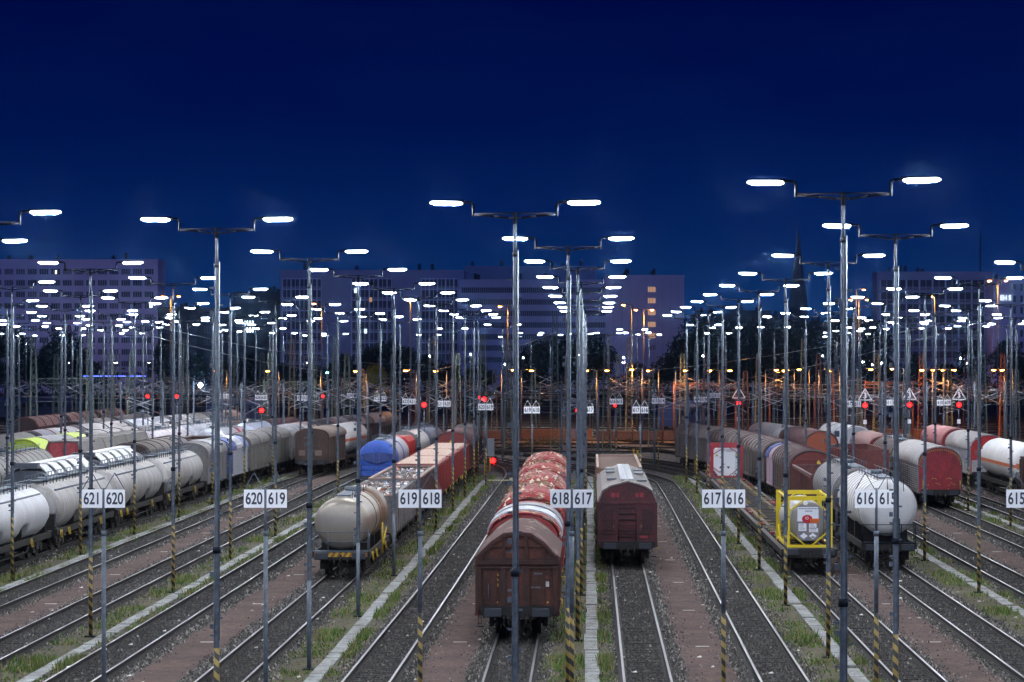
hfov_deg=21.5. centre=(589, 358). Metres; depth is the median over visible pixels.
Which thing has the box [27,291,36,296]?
window
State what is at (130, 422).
freight wagon
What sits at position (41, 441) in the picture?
freight wagon
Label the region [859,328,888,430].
lamp mast
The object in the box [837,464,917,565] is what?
freight wagon
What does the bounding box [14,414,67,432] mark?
freight wagon
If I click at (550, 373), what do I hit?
lamp mast
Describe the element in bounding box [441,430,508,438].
wall
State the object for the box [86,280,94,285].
window
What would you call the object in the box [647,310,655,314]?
window
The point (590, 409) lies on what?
track number sign
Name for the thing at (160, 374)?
lamp mast
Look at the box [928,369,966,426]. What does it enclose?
lattice mast
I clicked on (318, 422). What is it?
freight wagon
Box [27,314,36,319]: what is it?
window
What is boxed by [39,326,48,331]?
window
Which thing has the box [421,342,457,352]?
window
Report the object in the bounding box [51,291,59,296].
window
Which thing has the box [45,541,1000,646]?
path marking slabs
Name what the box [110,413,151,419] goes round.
freight wagon
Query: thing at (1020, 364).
deciduous tree
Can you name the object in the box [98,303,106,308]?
window
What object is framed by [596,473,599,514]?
freight wagon
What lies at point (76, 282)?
window
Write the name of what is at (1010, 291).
corner tower block
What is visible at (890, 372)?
deciduous tree
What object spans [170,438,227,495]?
freight wagon
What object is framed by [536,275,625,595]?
lamp mast
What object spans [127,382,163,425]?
catenary pole
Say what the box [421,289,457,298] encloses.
window
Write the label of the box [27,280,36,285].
window
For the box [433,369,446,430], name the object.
sodium lamp
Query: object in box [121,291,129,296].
window
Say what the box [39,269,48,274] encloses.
window
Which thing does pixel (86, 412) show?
lattice mast
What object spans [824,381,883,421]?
catenary pole
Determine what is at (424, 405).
signal
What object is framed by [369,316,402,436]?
lamp mast
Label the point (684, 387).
lattice mast
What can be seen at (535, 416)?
lattice mast
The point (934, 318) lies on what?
sodium lamp
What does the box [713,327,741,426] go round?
lamp mast
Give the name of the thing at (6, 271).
window
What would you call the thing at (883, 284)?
window
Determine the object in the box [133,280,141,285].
window
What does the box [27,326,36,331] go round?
window
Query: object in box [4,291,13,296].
window
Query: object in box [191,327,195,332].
window
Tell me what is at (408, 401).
track number sign
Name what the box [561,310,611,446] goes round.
lamp mast
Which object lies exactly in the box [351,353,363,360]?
window
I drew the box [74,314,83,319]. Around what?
window
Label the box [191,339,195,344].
window
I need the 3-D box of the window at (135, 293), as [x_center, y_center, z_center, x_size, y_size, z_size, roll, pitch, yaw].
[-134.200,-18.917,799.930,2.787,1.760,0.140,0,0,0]
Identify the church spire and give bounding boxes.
[788,228,807,385]
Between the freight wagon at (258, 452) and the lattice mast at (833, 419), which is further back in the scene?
the lattice mast at (833, 419)
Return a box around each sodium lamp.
[160,295,180,414]
[214,369,227,409]
[265,369,279,417]
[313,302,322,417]
[314,370,321,418]
[353,369,366,412]
[402,369,416,425]
[410,300,411,421]
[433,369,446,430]
[498,305,508,420]
[501,368,512,442]
[520,369,534,440]
[587,369,608,429]
[622,303,632,425]
[629,368,642,440]
[634,308,653,422]
[645,369,658,396]
[675,369,688,427]
[765,368,778,421]
[781,369,794,425]
[796,368,809,427]
[818,369,832,428]
[826,368,839,422]
[849,298,867,423]
[855,288,864,417]
[890,367,903,435]
[919,368,945,423]
[930,368,956,397]
[931,295,934,345]
[987,279,1007,423]
[991,368,1004,437]
[999,368,1012,439]
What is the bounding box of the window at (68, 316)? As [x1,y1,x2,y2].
[63,314,71,319]
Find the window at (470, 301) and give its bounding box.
[461,299,604,304]
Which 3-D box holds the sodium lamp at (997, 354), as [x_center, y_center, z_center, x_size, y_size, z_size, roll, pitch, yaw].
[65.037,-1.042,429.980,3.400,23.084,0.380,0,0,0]
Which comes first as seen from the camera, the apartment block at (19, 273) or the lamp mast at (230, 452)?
the lamp mast at (230, 452)
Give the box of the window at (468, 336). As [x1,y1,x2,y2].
[461,334,603,338]
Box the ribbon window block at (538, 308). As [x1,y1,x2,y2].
[458,273,604,391]
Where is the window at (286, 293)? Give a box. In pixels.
[282,289,321,299]
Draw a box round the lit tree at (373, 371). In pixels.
[365,363,388,411]
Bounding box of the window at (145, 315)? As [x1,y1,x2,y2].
[144,314,153,319]
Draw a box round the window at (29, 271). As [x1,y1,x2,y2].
[27,269,36,274]
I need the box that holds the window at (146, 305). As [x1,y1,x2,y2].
[144,303,153,308]
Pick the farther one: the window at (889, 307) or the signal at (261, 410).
the window at (889, 307)
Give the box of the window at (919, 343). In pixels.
[881,340,985,349]
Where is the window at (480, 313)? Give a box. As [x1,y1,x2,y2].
[461,311,604,315]
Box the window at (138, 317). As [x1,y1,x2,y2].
[133,314,141,319]
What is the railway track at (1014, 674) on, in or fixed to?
on the track bed ground at (509, 469)
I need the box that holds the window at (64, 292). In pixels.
[63,291,71,294]
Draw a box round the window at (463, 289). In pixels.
[461,287,604,292]
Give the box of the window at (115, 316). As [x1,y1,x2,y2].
[109,314,118,319]
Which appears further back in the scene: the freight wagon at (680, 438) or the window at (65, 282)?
the window at (65, 282)
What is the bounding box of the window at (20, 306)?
[16,303,24,308]
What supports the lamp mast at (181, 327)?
on the ground at (594, 450)
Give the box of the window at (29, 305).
[27,303,36,308]
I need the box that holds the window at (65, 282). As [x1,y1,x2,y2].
[63,280,71,285]
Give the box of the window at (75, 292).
[74,291,83,296]
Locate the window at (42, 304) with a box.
[39,303,48,308]
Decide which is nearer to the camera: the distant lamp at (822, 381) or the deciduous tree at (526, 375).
the distant lamp at (822, 381)
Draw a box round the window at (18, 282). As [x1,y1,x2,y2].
[16,280,24,285]
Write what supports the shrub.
on the ground at (594, 450)
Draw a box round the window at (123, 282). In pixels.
[121,280,129,285]
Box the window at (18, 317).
[16,314,24,319]
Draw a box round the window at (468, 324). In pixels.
[461,322,604,327]
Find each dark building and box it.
[157,300,242,395]
[233,286,279,389]
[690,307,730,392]
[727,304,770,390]
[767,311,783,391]
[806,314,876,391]
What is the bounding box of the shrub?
[522,425,564,445]
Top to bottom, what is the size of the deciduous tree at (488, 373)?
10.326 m
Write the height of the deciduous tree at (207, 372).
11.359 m
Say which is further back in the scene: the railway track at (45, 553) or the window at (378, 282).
the window at (378, 282)
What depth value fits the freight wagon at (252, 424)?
264.08 m
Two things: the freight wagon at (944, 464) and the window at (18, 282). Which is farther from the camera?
the window at (18, 282)
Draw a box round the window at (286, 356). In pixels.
[282,353,320,363]
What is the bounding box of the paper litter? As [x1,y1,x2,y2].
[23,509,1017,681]
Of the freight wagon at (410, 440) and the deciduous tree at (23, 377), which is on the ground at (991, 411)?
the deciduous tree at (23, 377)
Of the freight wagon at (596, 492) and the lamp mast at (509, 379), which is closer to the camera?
the freight wagon at (596, 492)
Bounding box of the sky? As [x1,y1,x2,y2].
[0,0,1023,346]
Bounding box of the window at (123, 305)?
[121,303,129,308]
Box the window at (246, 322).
[243,321,254,325]
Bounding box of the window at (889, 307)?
[879,304,985,313]
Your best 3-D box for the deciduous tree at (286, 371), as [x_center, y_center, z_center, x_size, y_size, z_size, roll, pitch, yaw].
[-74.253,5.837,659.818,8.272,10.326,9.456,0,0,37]
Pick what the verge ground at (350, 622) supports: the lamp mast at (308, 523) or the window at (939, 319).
the lamp mast at (308, 523)
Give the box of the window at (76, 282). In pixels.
[74,280,83,285]
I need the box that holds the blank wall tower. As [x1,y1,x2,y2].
[605,268,684,391]
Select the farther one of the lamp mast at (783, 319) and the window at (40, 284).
the window at (40, 284)
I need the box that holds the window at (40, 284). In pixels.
[39,283,48,285]
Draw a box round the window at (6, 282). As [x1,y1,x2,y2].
[4,280,13,285]
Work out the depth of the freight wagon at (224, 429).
245.28 m
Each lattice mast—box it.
[9,335,37,415]
[14,338,35,417]
[37,354,59,413]
[63,334,93,422]
[75,354,95,411]
[88,353,139,416]
[94,354,120,412]
[98,370,122,416]
[128,353,162,413]
[141,369,182,415]
[165,339,204,413]
[223,354,238,410]
[240,353,282,419]
[242,353,291,419]
[266,338,295,417]
[298,354,333,418]
[312,335,356,416]
[316,353,350,415]
[342,369,388,413]
[369,354,411,411]
[383,370,442,424]
[405,338,451,424]
[438,353,475,426]
[457,354,472,422]
[475,369,520,429]
[479,335,512,450]
[485,335,512,450]
[510,368,549,427]
[540,354,565,440]
[550,315,575,452]
[574,370,618,447]
[602,334,639,453]
[610,338,647,430]
[614,354,639,425]
[629,370,653,446]
[676,341,713,396]
[676,353,729,423]
[679,354,702,424]
[718,369,742,426]
[742,371,769,430]
[754,354,783,423]
[761,367,791,423]
[761,371,789,424]
[790,339,822,425]
[795,353,822,428]
[825,371,863,422]
[831,370,834,421]
[831,370,862,426]
[872,354,902,431]
[882,367,915,424]
[897,354,948,439]
[902,370,928,437]
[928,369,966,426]
[949,354,983,426]
[952,353,1013,433]
[953,370,977,431]
[988,370,1023,441]
[998,354,1023,437]
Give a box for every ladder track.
[0,418,1023,420]
[0,422,1023,425]
[0,424,1023,427]
[0,427,1023,429]
[0,429,1023,432]
[0,431,1023,435]
[9,421,1023,422]
[151,415,1023,417]
[277,417,1023,418]
[482,443,669,443]
[482,446,674,447]
[495,439,1023,441]
[504,451,674,452]
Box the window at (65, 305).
[63,303,71,308]
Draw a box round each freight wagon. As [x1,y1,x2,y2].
[0,432,35,448]
[0,444,53,486]
[0,479,51,561]
[3,455,97,485]
[9,432,85,449]
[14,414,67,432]
[21,426,78,435]
[24,465,114,550]
[45,430,148,457]
[56,410,98,420]
[57,417,115,426]
[68,420,129,430]
[71,446,141,465]
[76,426,139,434]
[84,454,162,528]
[94,407,124,417]
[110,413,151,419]
[114,435,188,457]
[122,416,170,425]
[136,423,171,429]
[136,423,191,438]
[138,445,203,511]
[164,412,208,420]
[164,417,209,424]
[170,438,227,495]
[180,419,214,434]
[184,435,222,440]
[198,421,242,434]
[200,409,243,419]
[210,435,248,488]
[220,415,249,424]
[227,430,269,481]
[237,417,271,429]
[250,426,289,475]
[264,417,301,424]
[271,423,303,469]
[291,422,316,427]
[294,425,346,472]
[303,419,333,425]
[312,481,389,574]
[323,417,348,423]
[328,421,366,466]
[339,414,371,423]
[350,423,396,460]
[360,432,408,480]
[360,480,415,554]
[363,411,397,424]
[368,465,434,530]
[396,425,429,451]
[396,435,415,455]
[396,456,448,510]
[409,449,459,499]
[412,421,441,444]
[424,443,468,488]
[434,427,476,475]
[454,423,482,472]
[474,518,565,633]
[486,501,563,540]
[496,482,565,572]
[505,469,565,548]
[519,459,565,479]
[522,451,565,466]
[595,454,641,494]
[596,464,657,563]
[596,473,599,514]
[674,422,725,468]
[698,470,744,489]
[709,478,761,491]
[711,427,761,478]
[731,491,775,521]
[740,434,794,494]
[740,506,781,543]
[748,422,792,437]
[761,527,838,570]
[765,442,790,493]
[772,443,832,500]
[781,426,838,452]
[791,464,821,501]
[813,454,866,539]
[818,422,867,443]
[831,444,889,474]
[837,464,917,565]
[850,430,883,444]
[873,433,917,493]
[892,439,962,506]
[920,424,965,445]
[945,430,1000,486]
[981,438,1023,491]
[1019,456,1023,489]
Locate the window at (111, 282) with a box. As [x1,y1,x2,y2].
[109,280,118,285]
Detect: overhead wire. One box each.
[3,392,205,398]
[21,396,314,398]
[33,401,325,402]
[34,379,225,382]
[49,381,364,386]
[63,401,397,406]
[74,388,235,392]
[85,394,373,400]
[94,389,389,394]
[101,322,365,374]
[110,384,424,388]
[150,325,398,364]
[164,387,364,393]
[205,389,398,393]
[205,394,472,401]
[208,390,635,396]
[290,379,402,380]
[317,388,554,394]
[330,399,680,403]
[330,402,647,407]
[407,330,560,372]
[424,386,595,391]
[427,383,724,387]
[454,402,730,406]
[461,393,763,398]
[479,395,683,400]
[481,390,819,393]
[498,401,757,409]
[521,396,748,404]
[530,384,819,386]
[544,400,728,402]
[547,411,911,419]
[560,391,874,393]
[588,385,765,389]
[606,402,749,410]
[610,384,720,386]
[619,319,963,372]
[627,386,775,392]
[652,390,928,396]
[669,382,917,384]
[685,382,987,384]
[689,315,1003,385]
[719,391,906,399]
[728,391,982,397]
[735,396,1003,400]
[754,399,1023,404]
[773,393,1023,395]
[788,395,1009,397]
[794,391,1023,397]
[802,395,941,398]
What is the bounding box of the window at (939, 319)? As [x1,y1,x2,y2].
[879,316,985,325]
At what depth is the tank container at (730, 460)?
206.78 m
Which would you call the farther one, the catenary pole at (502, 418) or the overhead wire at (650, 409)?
the overhead wire at (650, 409)
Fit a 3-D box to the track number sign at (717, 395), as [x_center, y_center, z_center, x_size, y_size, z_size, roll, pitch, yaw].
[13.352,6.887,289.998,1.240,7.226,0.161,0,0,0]
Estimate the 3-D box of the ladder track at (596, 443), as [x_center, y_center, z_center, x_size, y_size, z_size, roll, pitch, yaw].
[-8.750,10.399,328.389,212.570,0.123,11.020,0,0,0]
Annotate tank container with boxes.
[709,442,742,476]
[776,490,831,547]
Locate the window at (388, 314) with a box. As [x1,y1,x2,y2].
[351,310,391,321]
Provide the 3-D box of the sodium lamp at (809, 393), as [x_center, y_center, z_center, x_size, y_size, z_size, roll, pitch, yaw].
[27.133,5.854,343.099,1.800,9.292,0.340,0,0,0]
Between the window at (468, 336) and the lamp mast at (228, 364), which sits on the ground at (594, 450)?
the lamp mast at (228, 364)
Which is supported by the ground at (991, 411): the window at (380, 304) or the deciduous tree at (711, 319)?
the deciduous tree at (711, 319)
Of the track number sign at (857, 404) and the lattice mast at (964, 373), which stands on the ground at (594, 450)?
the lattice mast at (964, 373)
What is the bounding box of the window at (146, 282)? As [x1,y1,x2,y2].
[144,280,153,285]
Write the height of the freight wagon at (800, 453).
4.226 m
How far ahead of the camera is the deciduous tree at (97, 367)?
658.87 m
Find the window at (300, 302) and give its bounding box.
[282,299,321,310]
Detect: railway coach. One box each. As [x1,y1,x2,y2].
[0,395,78,419]
[207,397,271,419]
[659,400,705,429]
[875,394,922,418]
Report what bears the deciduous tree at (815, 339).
on the ground at (991, 411)
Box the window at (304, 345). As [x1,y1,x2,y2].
[282,342,320,353]
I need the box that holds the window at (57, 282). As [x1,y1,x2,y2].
[51,280,59,285]
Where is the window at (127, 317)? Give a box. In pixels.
[121,314,129,319]
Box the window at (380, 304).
[351,299,391,310]
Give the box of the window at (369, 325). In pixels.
[351,321,391,331]
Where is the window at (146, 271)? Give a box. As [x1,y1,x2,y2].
[144,269,153,274]
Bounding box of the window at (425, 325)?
[421,321,457,331]
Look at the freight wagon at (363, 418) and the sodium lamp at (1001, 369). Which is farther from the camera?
the sodium lamp at (1001, 369)
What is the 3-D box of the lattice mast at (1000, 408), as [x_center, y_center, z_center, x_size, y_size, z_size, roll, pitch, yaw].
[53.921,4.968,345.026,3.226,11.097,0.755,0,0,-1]
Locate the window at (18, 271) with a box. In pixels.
[16,269,24,274]
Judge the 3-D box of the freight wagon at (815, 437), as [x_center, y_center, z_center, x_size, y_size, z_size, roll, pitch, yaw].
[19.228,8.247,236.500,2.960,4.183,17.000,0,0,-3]
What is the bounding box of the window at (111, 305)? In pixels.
[109,303,118,308]
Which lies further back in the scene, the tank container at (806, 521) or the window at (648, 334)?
the window at (648, 334)
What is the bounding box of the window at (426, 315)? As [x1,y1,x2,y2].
[421,310,457,321]
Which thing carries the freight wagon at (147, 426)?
on the railway track
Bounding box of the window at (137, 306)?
[133,303,141,308]
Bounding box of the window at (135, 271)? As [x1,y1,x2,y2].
[133,269,141,274]
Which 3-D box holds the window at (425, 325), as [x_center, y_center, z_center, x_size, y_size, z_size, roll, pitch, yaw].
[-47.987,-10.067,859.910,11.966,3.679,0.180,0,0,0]
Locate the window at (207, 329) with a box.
[205,327,209,332]
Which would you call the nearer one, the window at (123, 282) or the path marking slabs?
the path marking slabs
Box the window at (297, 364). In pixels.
[287,363,320,371]
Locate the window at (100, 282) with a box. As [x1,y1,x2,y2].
[98,280,106,285]
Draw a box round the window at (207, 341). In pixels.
[205,339,209,344]
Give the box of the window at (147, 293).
[144,291,153,296]
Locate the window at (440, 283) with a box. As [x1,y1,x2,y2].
[421,278,457,289]
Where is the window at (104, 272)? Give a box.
[98,270,106,274]
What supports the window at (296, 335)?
in the office block at (328, 287)
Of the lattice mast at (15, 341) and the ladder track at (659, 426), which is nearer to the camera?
the lattice mast at (15, 341)
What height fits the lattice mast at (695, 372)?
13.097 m
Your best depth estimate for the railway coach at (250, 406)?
429.46 m
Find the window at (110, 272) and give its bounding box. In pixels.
[109,269,118,274]
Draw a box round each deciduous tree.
[0,324,30,394]
[0,335,38,394]
[20,354,47,394]
[34,342,75,386]
[37,328,88,386]
[55,346,88,392]
[74,361,110,390]
[144,339,192,401]
[176,353,211,388]
[199,357,243,393]
[236,353,266,395]
[270,361,303,400]
[295,362,334,391]
[324,353,361,397]
[356,345,391,388]
[376,339,409,390]
[384,345,421,391]
[415,353,443,389]
[438,361,466,399]
[461,361,496,390]
[509,357,549,402]
[512,338,561,394]
[540,335,575,394]
[548,340,591,387]
[565,331,618,386]
[594,346,625,397]
[622,362,652,400]
[647,352,685,395]
[665,318,730,396]
[671,349,701,394]
[688,313,742,400]
[702,319,766,386]
[730,316,782,396]
[752,328,803,402]
[777,321,823,397]
[790,318,851,394]
[815,313,870,382]
[831,315,897,394]
[866,353,904,390]
[897,354,933,389]
[931,362,961,391]
[954,345,992,389]
[986,338,1023,401]
[999,353,1023,401]
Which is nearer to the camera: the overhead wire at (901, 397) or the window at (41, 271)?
the overhead wire at (901, 397)
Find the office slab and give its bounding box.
[463,260,596,278]
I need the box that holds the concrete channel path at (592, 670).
[0,476,1023,681]
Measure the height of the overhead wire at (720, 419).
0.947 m
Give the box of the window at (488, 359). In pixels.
[461,357,592,361]
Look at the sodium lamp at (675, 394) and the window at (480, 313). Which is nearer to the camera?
the sodium lamp at (675, 394)
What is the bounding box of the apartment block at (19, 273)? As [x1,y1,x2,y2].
[0,253,165,393]
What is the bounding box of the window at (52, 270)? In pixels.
[51,269,59,274]
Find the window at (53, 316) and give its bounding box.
[51,314,59,319]
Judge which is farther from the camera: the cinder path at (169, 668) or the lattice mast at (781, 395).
the lattice mast at (781, 395)
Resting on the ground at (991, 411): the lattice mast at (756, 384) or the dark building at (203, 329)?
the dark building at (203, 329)
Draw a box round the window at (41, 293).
[39,291,48,296]
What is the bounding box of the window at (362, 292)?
[351,289,391,299]
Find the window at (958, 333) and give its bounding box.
[880,328,985,337]
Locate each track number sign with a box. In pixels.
[82,473,125,681]
[220,393,228,419]
[244,473,286,681]
[255,390,266,406]
[297,391,307,420]
[347,390,356,418]
[374,393,385,408]
[398,473,441,681]
[402,393,415,425]
[438,395,450,432]
[478,398,492,484]
[524,401,539,454]
[550,473,592,681]
[587,401,593,412]
[610,395,622,453]
[632,400,647,462]
[652,393,664,467]
[694,392,706,423]
[702,473,744,681]
[710,389,719,425]
[847,395,860,406]
[855,473,892,681]
[887,394,897,434]
[937,394,950,424]
[1006,473,1023,507]
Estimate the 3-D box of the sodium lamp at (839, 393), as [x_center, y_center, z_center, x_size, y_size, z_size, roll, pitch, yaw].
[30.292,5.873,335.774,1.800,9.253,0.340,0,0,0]
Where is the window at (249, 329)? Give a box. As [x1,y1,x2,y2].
[243,327,254,332]
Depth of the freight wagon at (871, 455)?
190.56 m
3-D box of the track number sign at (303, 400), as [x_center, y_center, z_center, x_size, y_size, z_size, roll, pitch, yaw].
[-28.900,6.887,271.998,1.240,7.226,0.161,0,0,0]
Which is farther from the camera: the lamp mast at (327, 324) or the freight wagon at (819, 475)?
the lamp mast at (327, 324)
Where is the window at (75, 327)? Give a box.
[74,326,83,331]
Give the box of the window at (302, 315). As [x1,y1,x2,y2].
[282,310,320,321]
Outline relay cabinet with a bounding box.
[488,438,493,455]
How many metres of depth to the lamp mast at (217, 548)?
69.76 m
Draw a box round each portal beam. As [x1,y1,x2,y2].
[32,376,87,409]
[125,375,186,414]
[263,379,315,419]
[336,376,396,414]
[426,379,476,424]
[538,383,590,428]
[608,388,663,442]
[673,382,736,430]
[769,382,814,428]
[864,380,913,438]
[945,384,1003,396]
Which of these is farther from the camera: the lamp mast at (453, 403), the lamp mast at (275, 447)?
the lamp mast at (453, 403)
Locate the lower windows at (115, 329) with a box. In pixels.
[4,326,153,377]
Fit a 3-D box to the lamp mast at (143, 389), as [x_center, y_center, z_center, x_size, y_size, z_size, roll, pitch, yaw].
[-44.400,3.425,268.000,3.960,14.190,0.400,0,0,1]
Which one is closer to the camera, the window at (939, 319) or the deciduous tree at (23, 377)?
the deciduous tree at (23, 377)
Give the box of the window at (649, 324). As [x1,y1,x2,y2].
[647,322,655,326]
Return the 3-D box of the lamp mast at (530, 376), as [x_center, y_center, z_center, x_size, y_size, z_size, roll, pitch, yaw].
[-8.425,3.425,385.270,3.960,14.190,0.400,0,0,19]
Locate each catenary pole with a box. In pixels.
[120,382,154,422]
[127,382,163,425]
[193,381,227,422]
[205,382,268,421]
[282,382,318,466]
[294,381,354,424]
[340,382,402,442]
[356,383,420,432]
[429,382,491,425]
[470,381,503,462]
[561,382,596,453]
[562,382,598,453]
[652,382,716,466]
[653,382,685,464]
[726,381,782,424]
[749,382,783,423]
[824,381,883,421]
[847,382,882,432]
[902,381,959,426]
[939,382,975,430]
[981,381,1023,438]
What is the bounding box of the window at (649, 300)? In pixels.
[647,298,655,302]
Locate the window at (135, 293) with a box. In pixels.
[133,291,141,296]
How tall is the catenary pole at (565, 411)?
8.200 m
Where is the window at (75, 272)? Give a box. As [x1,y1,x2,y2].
[74,270,83,274]
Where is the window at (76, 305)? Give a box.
[74,303,83,308]
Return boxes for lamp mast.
[0,209,60,224]
[0,238,26,241]
[0,280,54,580]
[0,299,38,475]
[0,311,35,441]
[0,320,38,431]
[14,326,48,415]
[15,335,36,416]
[37,305,88,455]
[38,261,142,636]
[38,315,78,432]
[43,289,117,554]
[43,322,79,422]
[56,328,85,411]
[82,318,124,428]
[85,310,137,446]
[86,325,121,386]
[98,330,127,401]
[101,296,167,534]
[120,333,141,413]
[123,321,159,424]
[128,276,214,592]
[129,314,175,437]
[129,327,162,413]
[141,216,292,681]
[142,321,177,422]
[149,302,208,517]
[166,317,209,435]
[168,324,199,418]
[185,307,239,504]
[193,288,267,559]
[201,320,242,423]
[220,311,268,492]
[220,331,241,408]
[224,324,255,416]
[236,322,274,419]
[242,296,307,536]
[249,315,295,481]
[250,249,367,669]
[253,328,285,418]
[281,335,285,406]
[282,303,340,514]
[285,318,321,473]
[302,335,325,380]
[310,268,406,616]
[312,308,364,493]
[312,320,347,424]
[322,333,347,414]
[336,312,384,449]
[353,282,434,575]
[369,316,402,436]
[382,291,454,549]
[389,319,420,430]
[404,298,467,528]
[416,334,434,423]
[424,305,481,510]
[430,199,599,681]
[438,328,467,417]
[439,309,490,497]
[450,313,497,485]
[456,317,499,476]
[484,324,520,456]
[499,336,521,420]
[502,236,633,681]
[522,332,543,428]
[524,259,630,641]
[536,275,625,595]
[537,334,561,425]
[543,286,620,564]
[549,295,616,539]
[554,302,614,519]
[558,306,612,489]
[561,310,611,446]
[594,332,620,430]
[617,329,647,440]
[623,332,650,430]
[636,334,661,408]
[663,314,707,481]
[671,311,721,493]
[681,306,735,489]
[687,324,720,423]
[691,300,753,523]
[703,293,773,543]
[705,333,730,422]
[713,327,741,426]
[719,284,798,570]
[739,271,831,605]
[747,176,940,681]
[761,326,788,422]
[763,316,807,320]
[772,253,884,657]
[782,312,824,444]
[800,308,840,444]
[823,223,968,681]
[823,302,883,462]
[823,332,849,421]
[823,336,840,406]
[831,320,867,421]
[833,330,857,421]
[847,327,875,425]
[851,333,869,425]
[852,296,918,473]
[857,317,901,432]
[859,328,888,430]
[882,313,923,437]
[887,287,962,560]
[888,321,926,438]
[893,323,927,387]
[909,309,958,443]
[926,320,964,424]
[934,276,1022,592]
[939,305,996,510]
[955,325,989,430]
[959,317,1001,423]
[980,299,1023,525]
[988,323,1023,427]
[992,314,1023,440]
[995,260,1023,270]
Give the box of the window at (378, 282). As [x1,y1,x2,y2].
[351,278,391,289]
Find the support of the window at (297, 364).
in the office block at (328, 287)
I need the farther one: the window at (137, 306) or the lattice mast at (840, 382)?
the window at (137, 306)
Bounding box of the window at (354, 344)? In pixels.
[351,342,391,353]
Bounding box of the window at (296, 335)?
[282,331,320,342]
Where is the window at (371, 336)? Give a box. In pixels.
[351,331,391,342]
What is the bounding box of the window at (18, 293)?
[16,291,24,296]
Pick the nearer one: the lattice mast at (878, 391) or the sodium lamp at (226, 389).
the sodium lamp at (226, 389)
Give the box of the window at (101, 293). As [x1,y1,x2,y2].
[99,291,106,296]
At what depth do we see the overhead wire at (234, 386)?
339.61 m
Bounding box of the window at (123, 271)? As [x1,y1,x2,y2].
[121,269,129,274]
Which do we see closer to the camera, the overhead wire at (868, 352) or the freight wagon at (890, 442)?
the freight wagon at (890, 442)
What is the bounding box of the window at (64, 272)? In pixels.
[63,269,71,274]
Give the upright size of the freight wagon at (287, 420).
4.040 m
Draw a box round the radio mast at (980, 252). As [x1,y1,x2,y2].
[979,230,980,271]
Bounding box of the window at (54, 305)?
[51,303,59,308]
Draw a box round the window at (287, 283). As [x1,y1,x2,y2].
[282,278,321,289]
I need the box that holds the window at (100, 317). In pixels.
[98,314,106,319]
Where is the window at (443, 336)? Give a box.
[421,331,457,342]
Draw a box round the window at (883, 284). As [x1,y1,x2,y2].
[879,280,985,289]
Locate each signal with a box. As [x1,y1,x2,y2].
[144,393,151,424]
[175,393,180,419]
[258,407,265,427]
[320,393,325,417]
[420,401,427,431]
[481,395,487,459]
[490,456,495,464]
[611,404,618,423]
[732,388,744,420]
[858,388,871,426]
[903,388,915,434]
[952,388,965,427]
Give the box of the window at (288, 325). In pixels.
[282,321,320,331]
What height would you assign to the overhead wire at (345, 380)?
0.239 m
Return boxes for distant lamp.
[198,383,202,411]
[523,357,523,410]
[623,357,623,414]
[822,355,822,410]
[872,364,872,408]
[960,358,960,414]
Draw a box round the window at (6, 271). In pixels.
[4,269,13,274]
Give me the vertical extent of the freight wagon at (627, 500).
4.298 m
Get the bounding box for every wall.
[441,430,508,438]
[519,429,591,438]
[595,431,674,439]
[876,429,922,438]
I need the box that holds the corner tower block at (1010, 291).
[985,274,1023,390]
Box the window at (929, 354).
[881,351,985,360]
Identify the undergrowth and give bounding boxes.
[0,358,1023,405]
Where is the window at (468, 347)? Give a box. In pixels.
[461,345,533,350]
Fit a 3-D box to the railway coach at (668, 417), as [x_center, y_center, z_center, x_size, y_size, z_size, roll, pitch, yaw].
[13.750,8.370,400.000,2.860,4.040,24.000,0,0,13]
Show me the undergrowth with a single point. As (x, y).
(542, 401)
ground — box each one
[0,374,1023,425]
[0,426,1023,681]
[0,441,1023,681]
[0,476,1023,681]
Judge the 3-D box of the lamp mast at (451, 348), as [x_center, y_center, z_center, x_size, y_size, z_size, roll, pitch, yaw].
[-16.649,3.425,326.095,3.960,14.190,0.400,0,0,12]
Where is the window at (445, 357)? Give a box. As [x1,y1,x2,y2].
[421,353,457,363]
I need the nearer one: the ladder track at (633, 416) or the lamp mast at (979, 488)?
the lamp mast at (979, 488)
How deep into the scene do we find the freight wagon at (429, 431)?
249.29 m
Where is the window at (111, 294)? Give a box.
[109,291,118,296]
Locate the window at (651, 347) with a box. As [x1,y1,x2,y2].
[647,345,655,349]
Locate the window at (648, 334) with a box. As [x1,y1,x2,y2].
[647,333,655,337]
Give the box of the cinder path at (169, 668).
[0,476,1023,681]
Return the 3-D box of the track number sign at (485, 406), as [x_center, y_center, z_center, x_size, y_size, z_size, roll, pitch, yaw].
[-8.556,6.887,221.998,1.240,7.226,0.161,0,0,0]
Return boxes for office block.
[280,264,466,390]
[872,266,992,389]
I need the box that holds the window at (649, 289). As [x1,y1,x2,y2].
[647,287,655,291]
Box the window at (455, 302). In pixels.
[421,299,457,310]
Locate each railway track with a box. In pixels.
[0,439,495,612]
[0,442,497,666]
[0,464,302,571]
[43,443,523,681]
[194,464,476,681]
[339,459,520,681]
[479,455,547,681]
[480,457,675,681]
[482,450,947,681]
[483,445,1023,681]
[483,458,811,681]
[574,443,1023,601]
[617,439,1023,552]
[674,439,1023,522]
[962,476,1007,497]
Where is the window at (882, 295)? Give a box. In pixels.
[879,292,985,301]
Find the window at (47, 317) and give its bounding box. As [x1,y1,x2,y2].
[39,314,48,319]

